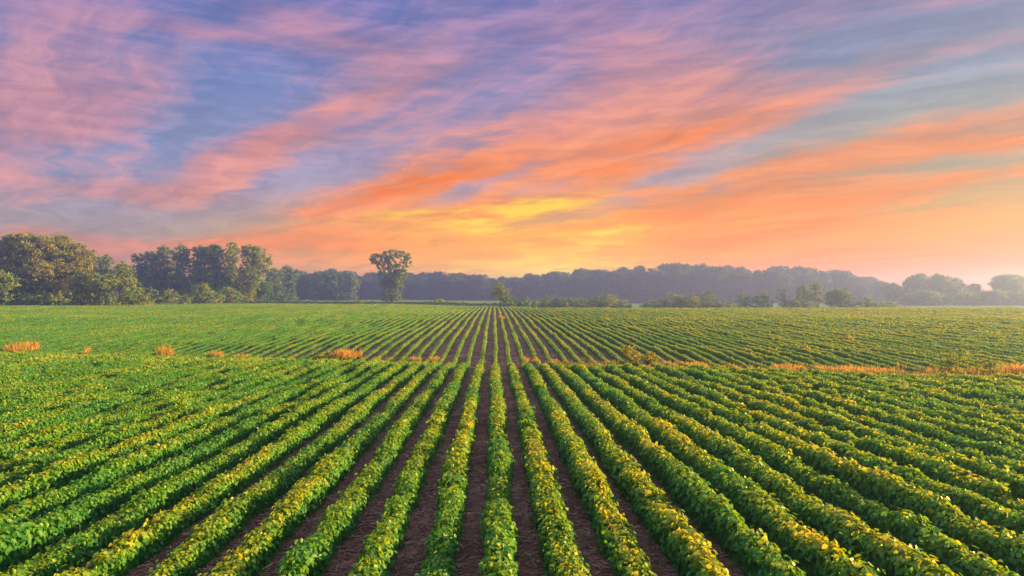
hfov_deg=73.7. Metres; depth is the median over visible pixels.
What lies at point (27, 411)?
soybean row
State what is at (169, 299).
bush
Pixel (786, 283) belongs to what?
forest tree
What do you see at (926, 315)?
soybean row
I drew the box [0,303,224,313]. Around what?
soybean row
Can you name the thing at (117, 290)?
distant tree
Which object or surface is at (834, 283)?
forest tree
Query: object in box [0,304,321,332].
soybean row
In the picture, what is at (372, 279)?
forest tree
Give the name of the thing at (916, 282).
hazy tree
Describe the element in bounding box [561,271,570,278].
forest tree
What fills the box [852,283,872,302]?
forest tree
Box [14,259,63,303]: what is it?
broadleaf tree
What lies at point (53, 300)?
bush
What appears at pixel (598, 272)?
forest tree
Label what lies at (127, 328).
soybean row
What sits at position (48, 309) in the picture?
soybean row
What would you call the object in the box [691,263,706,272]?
forest tree
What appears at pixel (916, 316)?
soybean row
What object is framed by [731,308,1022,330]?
soybean row
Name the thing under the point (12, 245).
broadleaf tree
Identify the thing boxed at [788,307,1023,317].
soybean row
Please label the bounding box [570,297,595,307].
bush
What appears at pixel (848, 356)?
soybean row
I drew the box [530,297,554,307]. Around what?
bush
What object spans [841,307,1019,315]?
soybean row
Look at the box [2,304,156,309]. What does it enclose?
soybean row
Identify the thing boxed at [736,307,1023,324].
soybean row
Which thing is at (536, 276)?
forest tree
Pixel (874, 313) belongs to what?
soybean row
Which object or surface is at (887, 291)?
hazy tree
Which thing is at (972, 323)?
soybean row
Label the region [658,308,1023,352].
soybean row
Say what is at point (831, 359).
soybean row
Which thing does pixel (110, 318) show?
soybean row
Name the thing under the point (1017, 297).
hazy tree
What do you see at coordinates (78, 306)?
soybean row
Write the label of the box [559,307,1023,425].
soybean row
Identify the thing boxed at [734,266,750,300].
forest tree
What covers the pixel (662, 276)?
forest tree
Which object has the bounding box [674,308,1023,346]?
soybean row
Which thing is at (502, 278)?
forest tree
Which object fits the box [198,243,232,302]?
tree
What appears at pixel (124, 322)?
soybean row
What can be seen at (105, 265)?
distant tree
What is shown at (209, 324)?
soybean row
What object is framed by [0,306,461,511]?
soybean row
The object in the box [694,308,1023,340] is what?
soybean row
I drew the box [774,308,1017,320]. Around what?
soybean row
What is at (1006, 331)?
soybean row
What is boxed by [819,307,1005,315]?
soybean row
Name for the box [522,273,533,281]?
forest tree
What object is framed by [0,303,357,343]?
soybean row
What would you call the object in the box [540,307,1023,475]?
soybean row
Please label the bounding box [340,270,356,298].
forest tree
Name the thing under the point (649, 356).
weed bush
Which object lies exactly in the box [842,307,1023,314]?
soybean row
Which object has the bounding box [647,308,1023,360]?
soybean row
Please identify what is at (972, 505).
soybean row
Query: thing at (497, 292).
young tree
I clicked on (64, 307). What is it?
soybean row
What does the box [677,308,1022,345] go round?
soybean row
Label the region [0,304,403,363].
soybean row
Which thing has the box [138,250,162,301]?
tree
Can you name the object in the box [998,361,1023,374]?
dry grass tuft
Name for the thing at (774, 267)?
forest tree
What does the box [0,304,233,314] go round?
soybean row
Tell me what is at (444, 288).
forest tree
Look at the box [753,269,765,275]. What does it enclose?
forest tree
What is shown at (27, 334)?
soybean row
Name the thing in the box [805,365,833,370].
dry grass tuft
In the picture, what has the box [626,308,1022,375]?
soybean row
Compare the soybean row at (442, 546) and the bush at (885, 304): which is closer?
the soybean row at (442, 546)
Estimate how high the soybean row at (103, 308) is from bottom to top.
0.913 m
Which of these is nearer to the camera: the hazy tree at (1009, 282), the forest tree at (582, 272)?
the hazy tree at (1009, 282)
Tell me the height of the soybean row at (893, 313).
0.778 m
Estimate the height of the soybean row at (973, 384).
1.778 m
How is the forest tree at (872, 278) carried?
on the ground at (502, 364)
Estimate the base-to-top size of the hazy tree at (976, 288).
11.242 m
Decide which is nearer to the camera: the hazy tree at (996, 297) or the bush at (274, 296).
the bush at (274, 296)
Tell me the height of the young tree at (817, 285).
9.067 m
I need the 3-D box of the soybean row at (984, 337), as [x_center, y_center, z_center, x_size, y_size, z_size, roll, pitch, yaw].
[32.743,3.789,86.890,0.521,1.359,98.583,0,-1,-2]
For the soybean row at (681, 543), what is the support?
on the ground at (502, 364)
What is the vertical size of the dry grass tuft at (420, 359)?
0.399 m
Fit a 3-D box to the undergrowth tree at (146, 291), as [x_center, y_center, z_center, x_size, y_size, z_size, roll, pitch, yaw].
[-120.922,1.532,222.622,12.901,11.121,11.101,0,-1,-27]
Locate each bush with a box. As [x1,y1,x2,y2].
[0,288,40,304]
[18,290,58,304]
[39,288,82,305]
[100,294,126,305]
[118,281,153,304]
[145,287,162,303]
[153,287,177,303]
[175,295,193,303]
[182,282,225,303]
[214,285,242,302]
[221,295,254,302]
[258,291,279,300]
[273,291,298,301]
[497,292,520,306]
[518,295,532,306]
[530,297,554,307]
[539,295,560,307]
[548,296,578,307]
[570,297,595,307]
[587,296,603,307]
[596,293,622,307]
[610,299,633,307]
[620,343,641,365]
[638,299,672,307]
[642,350,659,364]
[658,292,683,307]
[673,294,704,307]
[697,290,720,307]
[714,301,738,307]
[778,297,818,307]
[840,332,853,340]
[853,295,875,306]
[864,301,906,306]
[929,344,972,373]
[971,358,1003,374]
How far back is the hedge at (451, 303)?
187.45 m
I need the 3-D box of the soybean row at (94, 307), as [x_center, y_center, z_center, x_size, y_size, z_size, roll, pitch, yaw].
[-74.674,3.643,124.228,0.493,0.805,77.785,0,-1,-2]
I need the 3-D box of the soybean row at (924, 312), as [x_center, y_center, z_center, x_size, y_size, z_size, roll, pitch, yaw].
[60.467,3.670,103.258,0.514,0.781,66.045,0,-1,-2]
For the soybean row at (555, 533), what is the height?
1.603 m
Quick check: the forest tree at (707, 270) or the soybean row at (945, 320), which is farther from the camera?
the forest tree at (707, 270)
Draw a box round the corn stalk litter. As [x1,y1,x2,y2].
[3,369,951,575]
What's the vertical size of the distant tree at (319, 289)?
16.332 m
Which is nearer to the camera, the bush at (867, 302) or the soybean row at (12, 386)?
the soybean row at (12, 386)
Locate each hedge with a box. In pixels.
[234,300,384,303]
[385,301,536,307]
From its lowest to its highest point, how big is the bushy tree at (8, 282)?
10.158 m
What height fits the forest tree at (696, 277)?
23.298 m
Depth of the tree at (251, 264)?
216.61 m
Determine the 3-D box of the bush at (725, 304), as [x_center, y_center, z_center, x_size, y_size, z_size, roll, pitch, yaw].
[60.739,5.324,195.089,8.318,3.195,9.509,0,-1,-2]
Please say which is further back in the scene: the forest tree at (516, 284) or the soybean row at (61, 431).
the forest tree at (516, 284)
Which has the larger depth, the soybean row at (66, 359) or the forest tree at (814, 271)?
the forest tree at (814, 271)
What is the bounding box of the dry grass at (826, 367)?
[3,348,1023,376]
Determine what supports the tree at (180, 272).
on the ground at (502, 364)
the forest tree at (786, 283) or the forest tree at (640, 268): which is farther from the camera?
the forest tree at (640, 268)
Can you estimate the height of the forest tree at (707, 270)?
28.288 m
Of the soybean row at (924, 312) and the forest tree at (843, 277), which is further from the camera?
the forest tree at (843, 277)
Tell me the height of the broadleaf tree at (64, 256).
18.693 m
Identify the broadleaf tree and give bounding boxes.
[0,231,56,298]
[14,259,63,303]
[18,232,97,299]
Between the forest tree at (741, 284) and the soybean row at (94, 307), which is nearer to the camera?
the soybean row at (94, 307)
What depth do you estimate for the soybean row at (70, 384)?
28.39 m
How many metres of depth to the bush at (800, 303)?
194.67 m
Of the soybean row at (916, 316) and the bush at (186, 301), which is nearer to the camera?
the soybean row at (916, 316)
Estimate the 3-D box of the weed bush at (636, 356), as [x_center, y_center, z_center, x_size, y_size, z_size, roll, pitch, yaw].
[6.410,3.573,36.336,1.273,1.474,0.944,0,-1,-2]
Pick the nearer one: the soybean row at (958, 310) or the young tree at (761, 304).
the soybean row at (958, 310)
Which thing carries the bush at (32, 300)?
on the ground at (502, 364)
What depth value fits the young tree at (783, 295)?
199.79 m
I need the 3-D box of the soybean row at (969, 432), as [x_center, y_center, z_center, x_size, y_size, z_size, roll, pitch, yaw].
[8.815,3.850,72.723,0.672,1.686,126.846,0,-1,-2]
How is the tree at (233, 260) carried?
on the ground at (502, 364)
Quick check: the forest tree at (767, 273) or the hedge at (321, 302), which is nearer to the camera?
the hedge at (321, 302)
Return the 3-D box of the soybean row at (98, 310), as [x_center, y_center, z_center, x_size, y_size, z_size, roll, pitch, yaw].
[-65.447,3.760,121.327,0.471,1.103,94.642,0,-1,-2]
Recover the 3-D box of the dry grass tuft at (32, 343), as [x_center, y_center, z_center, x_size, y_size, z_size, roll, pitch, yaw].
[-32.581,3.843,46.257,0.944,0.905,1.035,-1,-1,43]
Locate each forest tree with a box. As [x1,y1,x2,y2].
[292,270,307,291]
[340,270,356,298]
[353,276,375,299]
[358,274,377,294]
[365,272,379,280]
[371,279,388,299]
[393,276,406,299]
[402,278,415,299]
[407,273,416,278]
[413,272,427,286]
[414,276,430,299]
[426,271,446,299]
[438,275,451,299]
[440,275,463,299]
[447,272,462,298]
[456,278,470,299]
[457,272,468,296]
[465,282,476,299]
[468,277,490,300]
[469,273,489,279]
[480,282,494,299]
[488,278,501,300]
[492,280,511,300]
[497,276,510,298]
[508,277,520,300]
[512,280,525,300]
[515,281,536,300]
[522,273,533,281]
[527,279,546,301]
[531,274,541,281]
[542,277,554,295]
[544,273,568,302]
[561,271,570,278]
[567,268,592,299]
[590,269,608,288]
[597,271,626,300]
[620,269,640,302]
[633,265,648,300]
[651,270,676,302]
[654,263,673,300]
[667,263,693,289]
[667,270,687,302]
[686,271,716,299]
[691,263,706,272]
[699,266,723,302]
[706,266,729,302]
[720,265,735,271]
[727,273,753,302]
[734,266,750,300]
[748,274,759,302]
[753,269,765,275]
[753,276,770,302]
[759,270,774,301]
[763,269,791,302]
[768,265,788,270]
[774,273,796,302]
[781,267,796,274]
[790,265,807,273]
[794,272,816,301]
[801,268,812,276]
[808,267,819,276]
[815,271,830,301]
[816,278,830,302]
[825,268,846,290]
[829,279,842,291]
[836,273,852,300]
[840,276,863,301]
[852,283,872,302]
[860,276,874,284]
[866,276,878,283]
[871,280,887,302]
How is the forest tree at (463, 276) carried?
on the ground at (502, 364)
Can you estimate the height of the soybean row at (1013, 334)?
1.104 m
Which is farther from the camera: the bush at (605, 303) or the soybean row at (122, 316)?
the bush at (605, 303)
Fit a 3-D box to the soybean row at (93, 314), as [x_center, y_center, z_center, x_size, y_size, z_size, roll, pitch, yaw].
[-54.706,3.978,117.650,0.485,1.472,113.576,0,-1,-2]
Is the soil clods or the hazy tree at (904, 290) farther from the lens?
the hazy tree at (904, 290)
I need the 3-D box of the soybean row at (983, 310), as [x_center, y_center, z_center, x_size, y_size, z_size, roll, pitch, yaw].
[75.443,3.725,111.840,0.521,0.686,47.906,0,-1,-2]
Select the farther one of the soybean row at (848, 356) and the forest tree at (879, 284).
the forest tree at (879, 284)
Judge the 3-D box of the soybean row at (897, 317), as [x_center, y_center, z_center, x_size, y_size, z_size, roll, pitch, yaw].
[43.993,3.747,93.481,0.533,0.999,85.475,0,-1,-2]
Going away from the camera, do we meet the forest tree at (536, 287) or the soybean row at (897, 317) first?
the soybean row at (897, 317)
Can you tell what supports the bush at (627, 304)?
on the ground at (502, 364)
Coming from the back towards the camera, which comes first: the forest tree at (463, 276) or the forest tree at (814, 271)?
the forest tree at (463, 276)
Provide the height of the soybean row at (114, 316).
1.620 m
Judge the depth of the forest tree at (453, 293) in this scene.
425.80 m
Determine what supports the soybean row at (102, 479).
on the ground at (502, 364)
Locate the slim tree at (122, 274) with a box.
[106,260,141,304]
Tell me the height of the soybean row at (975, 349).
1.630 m
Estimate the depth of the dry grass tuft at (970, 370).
32.05 m
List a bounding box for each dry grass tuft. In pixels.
[1,340,38,351]
[24,339,39,348]
[154,343,173,355]
[209,350,223,357]
[233,354,249,357]
[329,347,358,359]
[407,355,422,361]
[429,355,439,361]
[601,360,622,364]
[684,360,709,365]
[770,363,807,371]
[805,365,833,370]
[828,364,878,373]
[866,367,904,373]
[890,369,923,374]
[922,366,948,373]
[957,367,987,375]
[976,366,1022,375]
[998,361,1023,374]
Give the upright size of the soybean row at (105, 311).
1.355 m
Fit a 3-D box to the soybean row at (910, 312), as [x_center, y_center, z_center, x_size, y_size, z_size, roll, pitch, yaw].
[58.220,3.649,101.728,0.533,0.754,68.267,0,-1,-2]
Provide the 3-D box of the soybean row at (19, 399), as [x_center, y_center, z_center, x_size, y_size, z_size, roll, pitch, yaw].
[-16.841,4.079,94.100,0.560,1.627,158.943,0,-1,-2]
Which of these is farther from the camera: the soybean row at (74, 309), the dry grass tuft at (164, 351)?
the soybean row at (74, 309)
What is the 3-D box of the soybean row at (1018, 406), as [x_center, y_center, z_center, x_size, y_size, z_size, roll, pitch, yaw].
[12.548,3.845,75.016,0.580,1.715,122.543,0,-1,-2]
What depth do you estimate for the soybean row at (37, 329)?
73.58 m
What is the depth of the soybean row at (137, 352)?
47.72 m
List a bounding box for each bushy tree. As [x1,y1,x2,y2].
[0,269,26,302]
[62,272,106,304]
[81,272,119,305]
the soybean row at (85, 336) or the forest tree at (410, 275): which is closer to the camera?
the soybean row at (85, 336)
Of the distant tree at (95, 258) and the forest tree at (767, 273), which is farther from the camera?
the forest tree at (767, 273)
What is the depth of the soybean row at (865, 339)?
48.89 m
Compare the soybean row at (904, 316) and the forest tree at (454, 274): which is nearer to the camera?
the soybean row at (904, 316)
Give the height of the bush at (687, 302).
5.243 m
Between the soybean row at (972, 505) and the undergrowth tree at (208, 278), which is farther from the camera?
the undergrowth tree at (208, 278)
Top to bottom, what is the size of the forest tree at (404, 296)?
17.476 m
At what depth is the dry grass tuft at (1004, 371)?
32.23 m
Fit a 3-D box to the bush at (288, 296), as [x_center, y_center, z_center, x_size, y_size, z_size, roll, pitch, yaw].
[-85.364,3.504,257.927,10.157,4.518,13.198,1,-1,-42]
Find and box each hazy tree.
[879,283,901,304]
[889,286,912,304]
[898,293,919,305]
[902,273,937,293]
[911,289,951,305]
[925,272,960,304]
[948,277,970,298]
[951,291,980,305]
[964,284,982,302]
[976,288,1013,305]
[985,273,1023,292]
[1003,291,1023,305]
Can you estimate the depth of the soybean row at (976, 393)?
26.14 m
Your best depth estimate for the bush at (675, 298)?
196.27 m
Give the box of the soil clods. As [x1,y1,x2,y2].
[143,414,725,575]
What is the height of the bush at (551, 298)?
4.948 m
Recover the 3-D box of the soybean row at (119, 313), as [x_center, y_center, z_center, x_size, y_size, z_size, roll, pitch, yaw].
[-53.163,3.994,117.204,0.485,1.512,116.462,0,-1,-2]
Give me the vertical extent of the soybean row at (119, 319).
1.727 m
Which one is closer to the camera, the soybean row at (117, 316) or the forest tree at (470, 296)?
the soybean row at (117, 316)
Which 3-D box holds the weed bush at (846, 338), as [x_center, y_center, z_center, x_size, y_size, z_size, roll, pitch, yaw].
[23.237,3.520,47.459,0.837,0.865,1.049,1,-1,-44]
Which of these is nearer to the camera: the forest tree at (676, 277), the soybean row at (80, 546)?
the soybean row at (80, 546)
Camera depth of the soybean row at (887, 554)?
10.10 m
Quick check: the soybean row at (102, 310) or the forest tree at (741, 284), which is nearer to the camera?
the soybean row at (102, 310)
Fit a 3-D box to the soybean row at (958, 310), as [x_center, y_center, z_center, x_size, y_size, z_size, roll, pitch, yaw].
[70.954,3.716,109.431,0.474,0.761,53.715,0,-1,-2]
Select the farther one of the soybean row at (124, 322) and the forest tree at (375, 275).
the forest tree at (375, 275)
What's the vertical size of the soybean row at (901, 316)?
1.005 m
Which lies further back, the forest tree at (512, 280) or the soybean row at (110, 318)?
the forest tree at (512, 280)
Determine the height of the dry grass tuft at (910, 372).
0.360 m
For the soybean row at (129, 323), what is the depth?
67.43 m
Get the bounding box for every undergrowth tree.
[120,283,157,302]
[153,274,192,302]
[185,273,212,301]
[210,276,238,297]
[234,280,273,300]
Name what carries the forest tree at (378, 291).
on the ground at (502, 364)
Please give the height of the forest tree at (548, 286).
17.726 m
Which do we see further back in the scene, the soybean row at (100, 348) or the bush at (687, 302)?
the bush at (687, 302)
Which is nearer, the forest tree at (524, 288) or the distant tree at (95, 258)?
the distant tree at (95, 258)
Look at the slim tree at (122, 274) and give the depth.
151.53 m
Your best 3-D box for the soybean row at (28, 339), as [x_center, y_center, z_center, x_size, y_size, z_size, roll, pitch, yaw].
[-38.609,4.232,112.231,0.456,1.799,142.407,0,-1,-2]
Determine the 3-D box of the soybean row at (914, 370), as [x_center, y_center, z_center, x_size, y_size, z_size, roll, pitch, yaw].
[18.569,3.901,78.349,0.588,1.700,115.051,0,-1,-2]
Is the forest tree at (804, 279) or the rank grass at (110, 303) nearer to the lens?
the rank grass at (110, 303)
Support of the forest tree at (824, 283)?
on the ground at (502, 364)
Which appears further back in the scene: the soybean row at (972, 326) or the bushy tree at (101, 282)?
the bushy tree at (101, 282)
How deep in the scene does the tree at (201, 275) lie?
214.33 m
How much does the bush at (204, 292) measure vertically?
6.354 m
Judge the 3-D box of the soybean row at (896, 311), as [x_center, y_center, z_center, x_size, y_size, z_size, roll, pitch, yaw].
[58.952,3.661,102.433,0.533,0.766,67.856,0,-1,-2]
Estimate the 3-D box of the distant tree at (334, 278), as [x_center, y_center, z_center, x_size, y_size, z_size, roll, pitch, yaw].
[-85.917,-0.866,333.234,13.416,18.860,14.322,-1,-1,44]
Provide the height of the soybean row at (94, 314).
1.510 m
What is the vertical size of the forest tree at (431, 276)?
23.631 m
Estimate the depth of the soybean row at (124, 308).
116.90 m
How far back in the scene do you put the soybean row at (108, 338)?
56.09 m
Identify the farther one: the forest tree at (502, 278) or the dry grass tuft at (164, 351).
the forest tree at (502, 278)
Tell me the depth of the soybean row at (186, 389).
24.42 m
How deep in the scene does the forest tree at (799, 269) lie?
427.31 m
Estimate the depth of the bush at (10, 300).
143.17 m
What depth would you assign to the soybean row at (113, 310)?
97.07 m
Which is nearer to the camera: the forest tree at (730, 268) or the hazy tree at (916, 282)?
the hazy tree at (916, 282)
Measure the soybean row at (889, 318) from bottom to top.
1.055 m
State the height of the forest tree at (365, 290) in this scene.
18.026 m
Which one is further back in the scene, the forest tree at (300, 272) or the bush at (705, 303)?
the forest tree at (300, 272)
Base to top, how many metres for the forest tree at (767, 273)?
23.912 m
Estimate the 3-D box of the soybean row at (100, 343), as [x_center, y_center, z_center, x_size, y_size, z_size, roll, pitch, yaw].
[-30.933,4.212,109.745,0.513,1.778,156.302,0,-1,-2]
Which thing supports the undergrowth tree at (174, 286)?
on the ground at (502, 364)
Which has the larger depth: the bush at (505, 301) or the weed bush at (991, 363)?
the bush at (505, 301)
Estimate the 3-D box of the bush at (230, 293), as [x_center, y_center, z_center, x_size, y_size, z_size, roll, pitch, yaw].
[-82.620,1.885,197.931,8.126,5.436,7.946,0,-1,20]
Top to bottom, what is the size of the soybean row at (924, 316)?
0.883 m
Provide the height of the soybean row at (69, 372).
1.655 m
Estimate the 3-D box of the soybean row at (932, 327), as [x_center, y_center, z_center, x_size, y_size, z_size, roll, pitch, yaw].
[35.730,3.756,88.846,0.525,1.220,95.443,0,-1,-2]
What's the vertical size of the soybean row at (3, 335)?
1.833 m
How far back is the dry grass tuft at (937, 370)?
32.58 m
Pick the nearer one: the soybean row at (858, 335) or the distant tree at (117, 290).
the soybean row at (858, 335)
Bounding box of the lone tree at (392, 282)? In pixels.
[368,249,413,301]
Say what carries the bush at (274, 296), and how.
on the ground at (502, 364)
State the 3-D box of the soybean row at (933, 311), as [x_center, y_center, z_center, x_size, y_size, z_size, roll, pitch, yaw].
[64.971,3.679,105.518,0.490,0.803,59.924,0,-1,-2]
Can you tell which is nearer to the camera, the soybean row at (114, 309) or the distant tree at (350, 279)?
the soybean row at (114, 309)
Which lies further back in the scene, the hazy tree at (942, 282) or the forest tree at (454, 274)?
the forest tree at (454, 274)
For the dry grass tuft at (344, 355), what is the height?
0.697 m
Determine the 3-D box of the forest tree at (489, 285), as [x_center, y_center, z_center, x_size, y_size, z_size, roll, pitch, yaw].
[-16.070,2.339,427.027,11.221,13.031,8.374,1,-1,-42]
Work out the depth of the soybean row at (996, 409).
24.27 m
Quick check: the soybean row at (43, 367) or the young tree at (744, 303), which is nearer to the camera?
the soybean row at (43, 367)
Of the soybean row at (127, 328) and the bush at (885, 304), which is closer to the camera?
the soybean row at (127, 328)
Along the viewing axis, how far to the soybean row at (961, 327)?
62.08 m
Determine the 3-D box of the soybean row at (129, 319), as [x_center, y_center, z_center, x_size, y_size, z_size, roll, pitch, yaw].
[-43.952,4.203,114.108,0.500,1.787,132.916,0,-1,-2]
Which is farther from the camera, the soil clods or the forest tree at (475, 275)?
the forest tree at (475, 275)
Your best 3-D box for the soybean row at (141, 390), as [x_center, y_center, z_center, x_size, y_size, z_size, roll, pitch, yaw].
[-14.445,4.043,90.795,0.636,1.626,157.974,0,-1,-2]
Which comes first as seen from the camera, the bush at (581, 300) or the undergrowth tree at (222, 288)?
the bush at (581, 300)
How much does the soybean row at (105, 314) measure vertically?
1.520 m
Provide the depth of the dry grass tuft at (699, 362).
35.53 m
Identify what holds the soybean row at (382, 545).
on the ground at (502, 364)
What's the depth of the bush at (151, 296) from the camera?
167.59 m
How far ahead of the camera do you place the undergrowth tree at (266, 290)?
223.03 m
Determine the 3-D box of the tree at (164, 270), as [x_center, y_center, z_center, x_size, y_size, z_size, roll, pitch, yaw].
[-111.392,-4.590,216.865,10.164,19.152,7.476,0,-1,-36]
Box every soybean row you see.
[0,303,206,312]
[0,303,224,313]
[0,303,249,315]
[0,303,259,316]
[0,303,269,318]
[0,303,285,321]
[0,303,287,322]
[0,303,290,323]
[0,303,298,324]
[0,303,308,327]
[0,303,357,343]
[0,303,397,358]
[0,304,186,311]
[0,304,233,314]
[0,304,261,319]
[0,304,268,320]
[0,304,287,325]
[0,304,304,328]
[0,304,308,328]
[0,304,312,330]
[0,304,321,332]
[0,304,324,333]
[0,304,325,332]
[0,304,330,334]
[0,304,334,336]
[0,304,338,337]
[0,304,341,338]
[0,304,344,339]
[0,304,355,344]
[0,304,357,346]
[0,304,359,347]
[0,304,367,349]
[0,304,369,351]
[0,304,372,352]
[0,304,381,353]
[0,304,386,354]
[0,304,398,359]
[0,304,400,361]
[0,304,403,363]
[0,304,406,363]
[0,304,409,366]
[0,304,412,370]
[0,304,415,371]
[0,304,417,375]
[0,304,419,377]
[0,305,420,384]
[0,305,424,387]
[0,305,427,391]
[0,305,430,394]
[0,305,434,401]
[0,305,436,408]
[0,305,440,414]
[0,305,441,422]
[0,305,445,426]
[0,305,448,438]
[0,305,450,446]
[0,306,451,462]
[0,306,454,474]
[0,306,458,487]
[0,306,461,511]
[0,306,465,528]
[0,306,468,572]
[0,306,471,575]
[1,303,233,314]
[1,303,252,315]
[1,303,277,319]
[1,304,164,310]
[1,304,190,311]
[1,304,205,312]
[1,304,349,340]
[1,304,384,353]
[1,304,390,355]
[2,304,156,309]
[2,304,282,323]
[3,303,222,313]
[3,303,260,316]
[3,304,170,310]
[3,304,296,326]
[3,304,317,330]
[4,304,309,329]
[6,303,227,313]
[6,303,240,314]
[8,304,176,310]
[8,304,378,352]
[9,304,177,310]
[19,305,419,376]
[20,303,213,312]
[24,304,379,352]
[28,304,200,311]
[54,306,474,575]
[148,306,478,575]
[198,306,481,575]
[276,306,484,575]
[347,306,487,575]
[415,306,491,575]
[478,306,522,575]
[497,307,590,575]
[501,306,659,575]
[504,306,728,575]
[508,307,805,575]
[512,307,885,575]
[516,307,962,575]
[520,307,1019,575]
[524,308,1023,575]
[528,307,1023,537]
[532,307,1023,512]
[536,307,1023,500]
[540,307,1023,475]
[543,307,1023,461]
[548,307,1023,453]
[551,307,1023,447]
[555,307,1023,437]
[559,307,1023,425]
[563,307,1023,417]
[566,307,1023,411]
[570,307,1023,404]
[574,307,1023,400]
[579,307,1023,392]
[583,307,1023,391]
[590,307,1023,385]
[592,308,1023,387]
[593,307,1023,382]
[601,307,1023,376]
[604,308,1023,380]
[605,307,976,375]
[619,308,992,375]
[622,308,1003,373]
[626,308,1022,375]
[629,308,1010,367]
[631,307,1023,362]
[636,308,1023,364]
[639,307,1023,356]
[645,309,1020,367]
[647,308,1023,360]
[650,307,1023,350]
[656,307,1023,348]
[656,308,1023,355]
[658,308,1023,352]
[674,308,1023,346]
[676,307,1023,340]
[676,308,1023,344]
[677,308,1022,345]
[691,308,1023,342]
[693,307,1023,335]
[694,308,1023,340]
[698,308,1023,336]
[702,308,1023,337]
[712,307,1023,330]
[714,308,1023,333]
[717,308,1023,331]
[720,308,1023,333]
[720,310,1023,338]
[729,307,1023,327]
[730,307,1022,329]
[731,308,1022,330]
[732,308,1020,329]
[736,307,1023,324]
[739,307,1023,323]
[746,307,1021,323]
[750,307,1021,322]
[751,308,1023,328]
[752,308,1023,326]
[763,308,1023,322]
[766,307,1023,319]
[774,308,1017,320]
[779,307,1022,319]
[783,308,1022,320]
[787,307,1023,318]
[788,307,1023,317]
[803,307,1015,316]
[806,307,997,316]
[815,307,1021,316]
[817,307,1006,315]
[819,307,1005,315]
[820,307,1004,315]
[836,307,1019,314]
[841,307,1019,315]
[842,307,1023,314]
[864,307,1013,313]
[877,307,1022,313]
[907,307,1023,312]
[907,308,1023,313]
[911,307,1021,312]
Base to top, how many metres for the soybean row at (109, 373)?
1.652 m
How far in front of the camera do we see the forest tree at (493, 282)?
432.57 m
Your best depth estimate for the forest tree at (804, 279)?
402.60 m
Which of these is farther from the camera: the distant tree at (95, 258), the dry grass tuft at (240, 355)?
the distant tree at (95, 258)
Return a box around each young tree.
[490,283,513,306]
[734,292,756,307]
[749,292,773,307]
[775,289,789,307]
[793,284,817,302]
[805,281,826,305]
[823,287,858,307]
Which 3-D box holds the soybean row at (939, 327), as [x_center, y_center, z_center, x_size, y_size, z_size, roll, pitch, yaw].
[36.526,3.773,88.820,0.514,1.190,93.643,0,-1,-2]
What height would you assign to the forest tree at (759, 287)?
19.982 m
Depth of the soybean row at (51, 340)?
64.61 m
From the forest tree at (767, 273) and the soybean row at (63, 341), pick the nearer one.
the soybean row at (63, 341)
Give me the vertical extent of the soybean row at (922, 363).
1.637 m
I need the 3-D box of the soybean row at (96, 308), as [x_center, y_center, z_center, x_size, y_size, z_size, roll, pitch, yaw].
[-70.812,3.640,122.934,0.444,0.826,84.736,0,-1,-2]
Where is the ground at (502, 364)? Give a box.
[10,298,1023,575]
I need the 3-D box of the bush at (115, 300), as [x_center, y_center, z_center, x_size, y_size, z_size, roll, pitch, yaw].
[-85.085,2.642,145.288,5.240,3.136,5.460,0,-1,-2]
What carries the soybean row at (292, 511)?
on the ground at (502, 364)
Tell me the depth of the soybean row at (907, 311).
105.86 m
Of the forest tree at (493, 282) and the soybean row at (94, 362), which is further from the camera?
the forest tree at (493, 282)
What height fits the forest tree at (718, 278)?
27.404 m
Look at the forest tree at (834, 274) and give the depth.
429.23 m
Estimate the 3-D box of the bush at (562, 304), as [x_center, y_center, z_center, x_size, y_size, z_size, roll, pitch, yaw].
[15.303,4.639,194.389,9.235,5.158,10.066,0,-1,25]
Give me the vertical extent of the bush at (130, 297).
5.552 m
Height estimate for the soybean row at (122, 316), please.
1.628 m
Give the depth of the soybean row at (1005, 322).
70.90 m
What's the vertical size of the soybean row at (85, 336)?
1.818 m
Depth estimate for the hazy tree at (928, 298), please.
301.21 m
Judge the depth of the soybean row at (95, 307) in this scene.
119.99 m
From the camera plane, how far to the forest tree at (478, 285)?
424.40 m
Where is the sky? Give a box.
[0,0,1023,296]
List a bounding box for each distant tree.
[85,253,104,296]
[94,254,114,301]
[110,266,130,297]
[263,267,286,299]
[281,264,299,293]
[291,271,312,300]
[305,270,335,300]
[322,269,348,300]
[339,272,361,300]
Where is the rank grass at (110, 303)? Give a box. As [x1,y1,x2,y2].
[22,302,152,304]
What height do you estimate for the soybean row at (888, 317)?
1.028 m
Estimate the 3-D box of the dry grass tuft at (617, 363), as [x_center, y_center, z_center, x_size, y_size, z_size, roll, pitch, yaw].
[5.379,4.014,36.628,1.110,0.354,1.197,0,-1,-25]
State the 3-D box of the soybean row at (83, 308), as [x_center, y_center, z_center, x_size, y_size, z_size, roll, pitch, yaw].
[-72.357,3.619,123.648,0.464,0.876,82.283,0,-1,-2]
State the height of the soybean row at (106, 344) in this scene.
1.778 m
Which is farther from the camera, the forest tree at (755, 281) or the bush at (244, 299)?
the forest tree at (755, 281)
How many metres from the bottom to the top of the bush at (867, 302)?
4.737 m
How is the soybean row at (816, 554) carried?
on the ground at (502, 364)
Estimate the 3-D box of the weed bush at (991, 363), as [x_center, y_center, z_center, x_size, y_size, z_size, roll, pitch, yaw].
[22.185,3.718,31.834,1.305,0.922,1.169,0,-1,31]
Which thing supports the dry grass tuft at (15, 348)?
on the ground at (502, 364)

